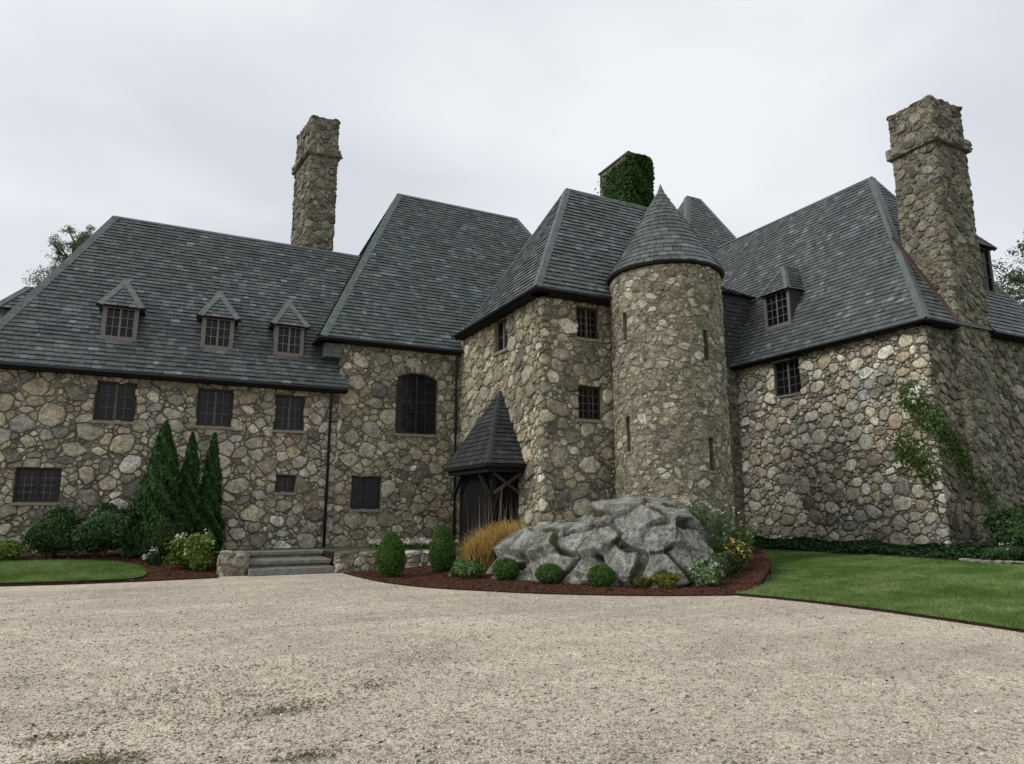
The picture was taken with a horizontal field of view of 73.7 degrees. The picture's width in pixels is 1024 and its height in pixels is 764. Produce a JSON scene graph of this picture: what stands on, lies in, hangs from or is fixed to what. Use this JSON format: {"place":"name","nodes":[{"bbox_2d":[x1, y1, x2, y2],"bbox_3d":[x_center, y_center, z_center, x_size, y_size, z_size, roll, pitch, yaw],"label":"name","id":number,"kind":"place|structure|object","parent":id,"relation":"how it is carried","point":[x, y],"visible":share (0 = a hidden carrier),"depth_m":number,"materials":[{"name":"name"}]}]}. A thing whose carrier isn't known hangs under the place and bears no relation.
{"place":"outdoors","nodes":[
{"label":"outdoors","id":0,"kind":"place"},
{"bbox_2d":[0,558,146,584],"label":"lawn","id":1,"kind":"structure","parent":0,"point":[60,581],"depth_m":16.26,"materials":[{"name":"plant"}]},
{"bbox_2d":[0,568,1023,763],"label":"gravel driveway","id":2,"kind":"structure","parent":0,"point":[655,619],"depth_m":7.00,"materials":[{"name":"beige gravel"}]},
{"bbox_2d":[2,632,558,763],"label":"gravel weeds","id":3,"kind":"object","parent":2,"relation":"on","point":[104,760],"visible":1,"depth_m":5.59,"materials":[{"name":"green plant"}]},
{"bbox_2d":[247,549,334,575],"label":"stone steps","id":4,"kind":"structure","parent":2,"relation":"on","point":[284,562],"depth_m":18.18,"materials":[{"name":"grey stone"}]},
{"bbox_2d":[2,586,1008,761],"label":"fallen leaves","id":5,"kind":"object","parent":2,"relation":"on","point":[145,760],"visible":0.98,"depth_m":5.66,"materials":[{"name":"brown plant"}]},
{"bbox_2d":[0,0,1023,303],"label":"sky","id":6,"kind":"structure","parent":0,"point":[184,113],"materials":[{"name":"white"}]},
{"bbox_2d":[736,549,1023,632],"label":"lawn","id":7,"kind":"structure","parent":0,"point":[951,619],"depth_m":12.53,"materials":[{"name":"plant"}]},
{"bbox_2d":[762,548,1022,565],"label":"planting bed","id":8,"kind":"object","parent":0,"point":[951,559],"visible":0.1,"depth_m":19.49,"materials":[{"name":"soil"}]},
{"bbox_2d":[741,534,1023,563],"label":"ground cover","id":9,"kind":"object","parent":8,"relation":"on","point":[861,547],"visible":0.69,"depth_m":22.24,"materials":[{"name":"green plant"}]},
{"bbox_2d":[970,559,981,562],"bbox_3d":[12.236,4.715,17.971,0.439,0.104,0.245,5,-12,-26],"label":"edging stone","id":10,"kind":"object","parent":8,"relation":"on","point":[975,560],"visible":0.61,"depth_m":17.88,"materials":[{"name":"grey stone"}]},
{"bbox_2d":[980,560,992,562],"bbox_3d":[12.358,4.681,17.791,0.357,0.096,0.286,5,-12,-26],"label":"edging stone","id":11,"kind":"object","parent":8,"relation":"on","point":[987,561],"visible":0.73,"depth_m":17.70,"materials":[{"name":"grey stone"}]},
{"bbox_2d":[993,560,1003,562],"bbox_3d":[12.626,4.661,17.673,0.388,0.106,0.243,5,-12,-26],"label":"edging stone","id":12,"kind":"object","parent":8,"relation":"on","point":[998,561],"visible":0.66,"depth_m":17.60,"materials":[{"name":"grey stone"}]},
{"bbox_2d":[976,501,1023,546],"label":"dark bush","id":13,"kind":"object","parent":8,"relation":"on","point":[1005,526],"visible":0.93,"depth_m":21.14,"materials":[{"name":"green plant"}]},
{"bbox_2d":[979,542,1023,560],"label":"pale flower","id":14,"kind":"object","parent":8,"relation":"on","point":[1008,551],"visible":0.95,"depth_m":17.74,"materials":[{"name":"green plant"}]},
{"label":"ground","id":15,"kind":"structure","parent":0,"visible":0},
{"bbox_2d":[22,224,95,286],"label":"leafy tree","id":16,"kind":"object","parent":15,"relation":"on","point":[58,246],"visible":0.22,"depth_m":41.84,"materials":[{"name":"green plant"}]},
{"bbox_2d":[0,550,217,586],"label":"mulch bed","id":17,"kind":"object","parent":15,"relation":"on","point":[148,569],"visible":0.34,"depth_m":17.52,"materials":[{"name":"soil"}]},
{"bbox_2d":[0,538,27,560],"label":"spirea","id":18,"kind":"object","parent":17,"relation":"on","point":[10,550],"visible":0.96,"depth_m":17.25,"materials":[{"name":"green plant"}]},
{"bbox_2d":[18,502,80,558],"bbox_3d":[-12.066,3.926,17.969,1.455,1.519,1.057,9,-14,-40],"label":"rhododendron","id":19,"kind":"object","parent":17,"relation":"on","point":[46,533],"visible":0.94,"depth_m":17.76,"materials":[{"name":"green plant"}]},
{"bbox_2d":[65,497,142,556],"bbox_3d":[-11.098,3.928,18.409,2.138,1.646,1.569,5,-12,-26],"label":"rhododendron","id":20,"kind":"object","parent":17,"relation":"on","point":[103,527],"visible":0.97,"depth_m":18.18,"materials":[{"name":"green plant"}]},
{"bbox_2d":[141,547,159,564],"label":"white flower","id":21,"kind":"object","parent":17,"relation":"on","point":[151,557],"visible":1,"depth_m":17.86,"materials":[{"name":"green plant"}]},
{"bbox_2d":[116,420,191,556],"bbox_3d":[-10.015,2.968,19.397,1.853,3.839,1.810,5,-12,-26],"label":"arborvitae","id":22,"kind":"object","parent":17,"relation":"on","point":[161,488],"visible":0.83,"depth_m":19.06,"materials":[{"name":"green plant"}]},
{"bbox_2d":[137,520,190,559],"bbox_3d":[-9.439,4.329,18.621,1.374,1.098,1.117,5,-12,-26],"label":"evergreen shrub","id":23,"kind":"object","parent":17,"relation":"on","point":[159,537],"visible":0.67,"depth_m":18.32,"materials":[{"name":"green plant"}]},
{"bbox_2d":[163,431,204,538],"bbox_3d":[-9.615,3.214,20.117,1.181,3.553,1.193,5,-12,-26],"label":"arborvitae","id":24,"kind":"object","parent":17,"relation":"on","point":[189,490],"visible":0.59,"depth_m":19.97,"materials":[{"name":"green plant"}]},
{"bbox_2d":[162,529,216,570],"bbox_3d":[-8.264,4.379,17.669,1.205,1.117,1.244,-8,-13,36],"label":"hydrangea","id":25,"kind":"object","parent":17,"relation":"on","point":[193,551],"visible":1,"depth_m":17.48,"materials":[{"name":"green plant"}]},
{"bbox_2d":[191,432,225,550],"bbox_3d":[-9.153,3.301,20.710,1.077,3.585,1.168,5,-12,-26],"label":"arborvitae","id":26,"kind":"object","parent":17,"relation":"on","point":[211,491],"visible":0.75,"depth_m":20.49,"materials":[{"name":"green plant"}]},
{"bbox_2d":[217,550,249,576],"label":"garden wall","id":27,"kind":"structure","parent":15,"relation":"on","point":[232,563],"depth_m":17.30,"materials":[{"name":"grey stone"}]},
{"bbox_2d":[213,545,463,567],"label":"terrace","id":28,"kind":"structure","parent":15,"relation":"on","point":[329,552],"depth_m":20.33,"materials":[{"name":"stone"}]},
{"bbox_2d":[365,537,459,548],"bbox_3d":[-3.010,4.886,20.747,2.636,0.350,1.735,5,-12,-26],"label":"flower patch","id":29,"kind":"object","parent":28,"relation":"on","point":[421,543],"visible":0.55,"depth_m":20.31,"materials":[{"name":"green plant"}]},
{"bbox_2d":[333,549,461,572],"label":"garden wall","id":30,"kind":"structure","parent":15,"relation":"on","point":[348,561],"depth_m":18.36,"materials":[{"name":"grey stone"}]},
{"bbox_2d":[0,95,1023,552],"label":"stone mansion","id":31,"kind":"structure","parent":15,"relation":"on","point":[416,367],"depth_m":23.61,"materials":[{"name":"grey stone"}]},
{"bbox_2d":[8,468,61,504],"bbox_3d":[-13.479,2.971,19.380,1.200,1.050,0.250,5,-12,-26],"label":"window","id":32,"kind":"structure","parent":31,"relation":"in","point":[33,486],"depth_m":19.43,"materials":[{"name":"black glass"}]},
{"bbox_2d":[90,381,136,424],"bbox_3d":[-11.956,0.638,20.585,1.180,1.280,0.250,5,-12,-26],"label":"window","id":33,"kind":"structure","parent":31,"relation":"in","point":[114,401],"depth_m":20.65,"materials":[{"name":"black glass"}]},
{"bbox_2d":[193,388,233,429],"bbox_3d":[-9.484,0.868,21.791,1.160,1.290,0.250,5,-12,-26],"label":"window","id":34,"kind":"structure","parent":31,"relation":"in","point":[214,407],"depth_m":21.86,"materials":[{"name":"black glass"}]},
{"bbox_2d":[273,475,296,494],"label":"window","id":35,"kind":"structure","parent":31,"relation":"in","point":[284,484],"depth_m":22.42,"materials":[{"name":"black glass"}]},
{"bbox_2d":[272,395,304,433],"bbox_3d":[-7.432,1.075,22.788,1.060,1.270,0.250,5,-12,-26],"label":"window","id":36,"kind":"structure","parent":31,"relation":"in","point":[289,409],"depth_m":22.86,"materials":[{"name":"black glass"}]},
{"bbox_2d":[348,476,382,511],"bbox_3d":[-5.005,3.838,23.360,1.140,1.190,0.250,5,-12,-26],"label":"window","id":37,"kind":"structure","parent":31,"relation":"in","point":[365,491],"depth_m":23.43,"materials":[{"name":"glass"}]},
{"bbox_2d":[394,373,438,437],"bbox_3d":[-3.451,0.824,24.709,1.670,2.330,0.250,5,-12,-26],"label":"window","id":38,"kind":"structure","parent":31,"relation":"in","point":[416,396],"depth_m":24.79,"materials":[{"name":"glass"}]},
{"bbox_2d":[492,318,507,356],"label":"window","id":39,"kind":"structure","parent":31,"relation":"in","point":[502,334],"depth_m":22.65,"materials":[{"name":"black glass"}]},
{"bbox_2d":[576,307,602,342],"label":"window","id":40,"kind":"structure","parent":31,"relation":"in","point":[586,318],"depth_m":20.94,"materials":[{"name":"black glass"}]},
{"bbox_2d":[577,386,605,423],"bbox_3d":[2.319,0.675,20.405,0.940,1.100,0.250,5,-12,-26],"label":"window","id":41,"kind":"structure","parent":31,"relation":"in","point":[589,397],"depth_m":20.49,"materials":[{"name":"black glass"}]},
{"bbox_2d":[595,150,654,207],"bbox_3d":[4.909,-7.737,30.343,1.636,3.843,3.140,5,-12,-26],"label":"chimney ivy","id":42,"kind":"object","parent":31,"relation":"attached to","point":[631,180],"visible":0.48,"depth_m":29.24,"materials":[{"name":"green plant"}]},
{"bbox_2d":[773,358,801,398],"bbox_3d":[11.676,-0.142,28.895,0.250,1.550,1.470,5,-12,-26],"label":"window","id":43,"kind":"structure","parent":31,"relation":"in","point":[788,382],"depth_m":28.96,"materials":[{"name":"black glass"}]},
{"bbox_2d":[885,379,1000,545],"bbox_3d":[14.906,2.689,23.131,3.508,6.144,2.081,-2,-11,12],"label":"climbing vine","id":44,"kind":"object","parent":31,"relation":"attached to","point":[927,418],"visible":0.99,"depth_m":23.30,"materials":[{"name":"green plant"}]},
{"bbox_2d":[343,546,770,595],"bbox_3d":[2.289,5.388,21.424,10.764,0.771,16.127,-3,-11,18],"label":"mulch bed","id":45,"kind":"object","parent":15,"relation":"on","point":[688,590],"visible":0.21,"depth_m":14.67,"materials":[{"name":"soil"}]},
{"bbox_2d":[374,531,405,576],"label":"topiary","id":46,"kind":"object","parent":45,"relation":"on","point":[391,561],"visible":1,"depth_m":16.75,"materials":[{"name":"green plant"}]},
{"bbox_2d":[428,524,455,572],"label":"topiary","id":47,"kind":"object","parent":45,"relation":"on","point":[441,548],"visible":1,"depth_m":17.56,"materials":[{"name":"green plant"}]},
{"bbox_2d":[446,559,486,578],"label":"hosta","id":48,"kind":"object","parent":45,"relation":"on","point":[467,569],"visible":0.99,"depth_m":16.30,"materials":[{"name":"green plant"}]},
{"bbox_2d":[449,527,502,570],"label":"ornamental grass","id":49,"kind":"object","parent":45,"relation":"on","point":[485,557],"visible":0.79,"depth_m":17.36,"materials":[{"name":"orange plant"}]},
{"bbox_2d":[466,485,522,535],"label":"dry stalks","id":50,"kind":"object","parent":45,"relation":"on","point":[499,510],"visible":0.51,"depth_m":18.85,"materials":[{"name":"brown plant"}]},
{"bbox_2d":[459,516,531,559],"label":"ornamental grass","id":51,"kind":"object","parent":45,"relation":"on","point":[504,531],"visible":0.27,"depth_m":18.13,"materials":[{"name":"orange plant"}]},
{"bbox_2d":[491,557,519,580],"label":"boxwood","id":52,"kind":"object","parent":45,"relation":"on","point":[504,568],"visible":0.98,"depth_m":15.88,"materials":[{"name":"green plant"}]},
{"bbox_2d":[534,563,562,583],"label":"boxwood","id":53,"kind":"object","parent":45,"relation":"on","point":[549,573],"visible":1,"depth_m":15.12,"materials":[{"name":"green plant"}]},
{"bbox_2d":[486,495,714,587],"bbox_3d":[1.986,4.172,16.514,6.106,2.825,3.656,-5,-12,24],"label":"rock outcrop","id":54,"kind":"object","parent":45,"relation":"on","point":[628,539],"visible":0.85,"depth_m":15.38,"materials":[{"name":"stone"}]},
{"bbox_2d":[675,498,711,531],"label":"tall flower","id":55,"kind":"object","parent":54,"relation":"on","point":[702,515],"visible":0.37,"depth_m":16.34,"materials":[{"name":"green plant"}]},
{"bbox_2d":[586,564,615,586],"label":"boxwood","id":56,"kind":"object","parent":45,"relation":"on","point":[600,575],"visible":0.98,"depth_m":14.55,"materials":[{"name":"green plant"}]},
{"bbox_2d":[633,575,652,587],"bbox_3d":[2.789,4.215,14.409,0.484,0.328,0.387,-3,-11,14],"label":"heuchera","id":57,"kind":"object","parent":45,"relation":"on","point":[640,582],"visible":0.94,"depth_m":14.31,"materials":[{"name":"green plant"}]},
{"bbox_2d":[647,568,684,588],"bbox_3d":[3.252,4.157,14.420,0.923,0.468,0.624,5,-12,-26],"label":"sedum","id":58,"kind":"object","parent":45,"relation":"on","point":[666,580],"visible":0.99,"depth_m":14.22,"materials":[{"name":"yellow plant"}]},
{"bbox_2d":[689,555,727,586],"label":"white flower","id":59,"kind":"object","parent":45,"relation":"on","point":[706,571],"visible":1,"depth_m":14.41,"materials":[{"name":"green plant"}]},
{"bbox_2d":[701,524,731,553],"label":"tall flower","id":60,"kind":"object","parent":45,"relation":"on","point":[715,541],"visible":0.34,"depth_m":15.68,"materials":[{"name":"green plant"}]},
{"bbox_2d":[697,505,742,542],"bbox_3d":[5.086,3.817,16.911,1.208,1.543,1.128,5,-12,-26],"label":"tall flower","id":61,"kind":"object","parent":45,"relation":"on","point":[714,526],"visible":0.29,"depth_m":16.82,"materials":[{"name":"green plant"}]},
{"bbox_2d":[711,551,739,576],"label":"perennial","id":62,"kind":"object","parent":45,"relation":"on","point":[726,562],"visible":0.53,"depth_m":15.15,"materials":[{"name":"green plant"}]},
{"bbox_2d":[713,537,752,572],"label":"yellow flower","id":63,"kind":"object","parent":45,"relation":"on","point":[737,550],"visible":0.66,"depth_m":15.69,"materials":[{"name":"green plant"}]},
{"bbox_2d":[718,521,756,563],"bbox_3d":[5.524,3.977,16.802,0.966,1.100,1.029,5,-12,-26],"label":"tall flower","id":64,"kind":"object","parent":45,"relation":"on","point":[747,543],"visible":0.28,"depth_m":16.61,"materials":[{"name":"green plant"}]},
{"bbox_2d":[992,230,1023,307],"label":"leafy tree","id":65,"kind":"object","parent":15,"relation":"on","point":[1017,280],"visible":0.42,"depth_m":48.45,"materials":[{"name":"green plant"}]}
]}

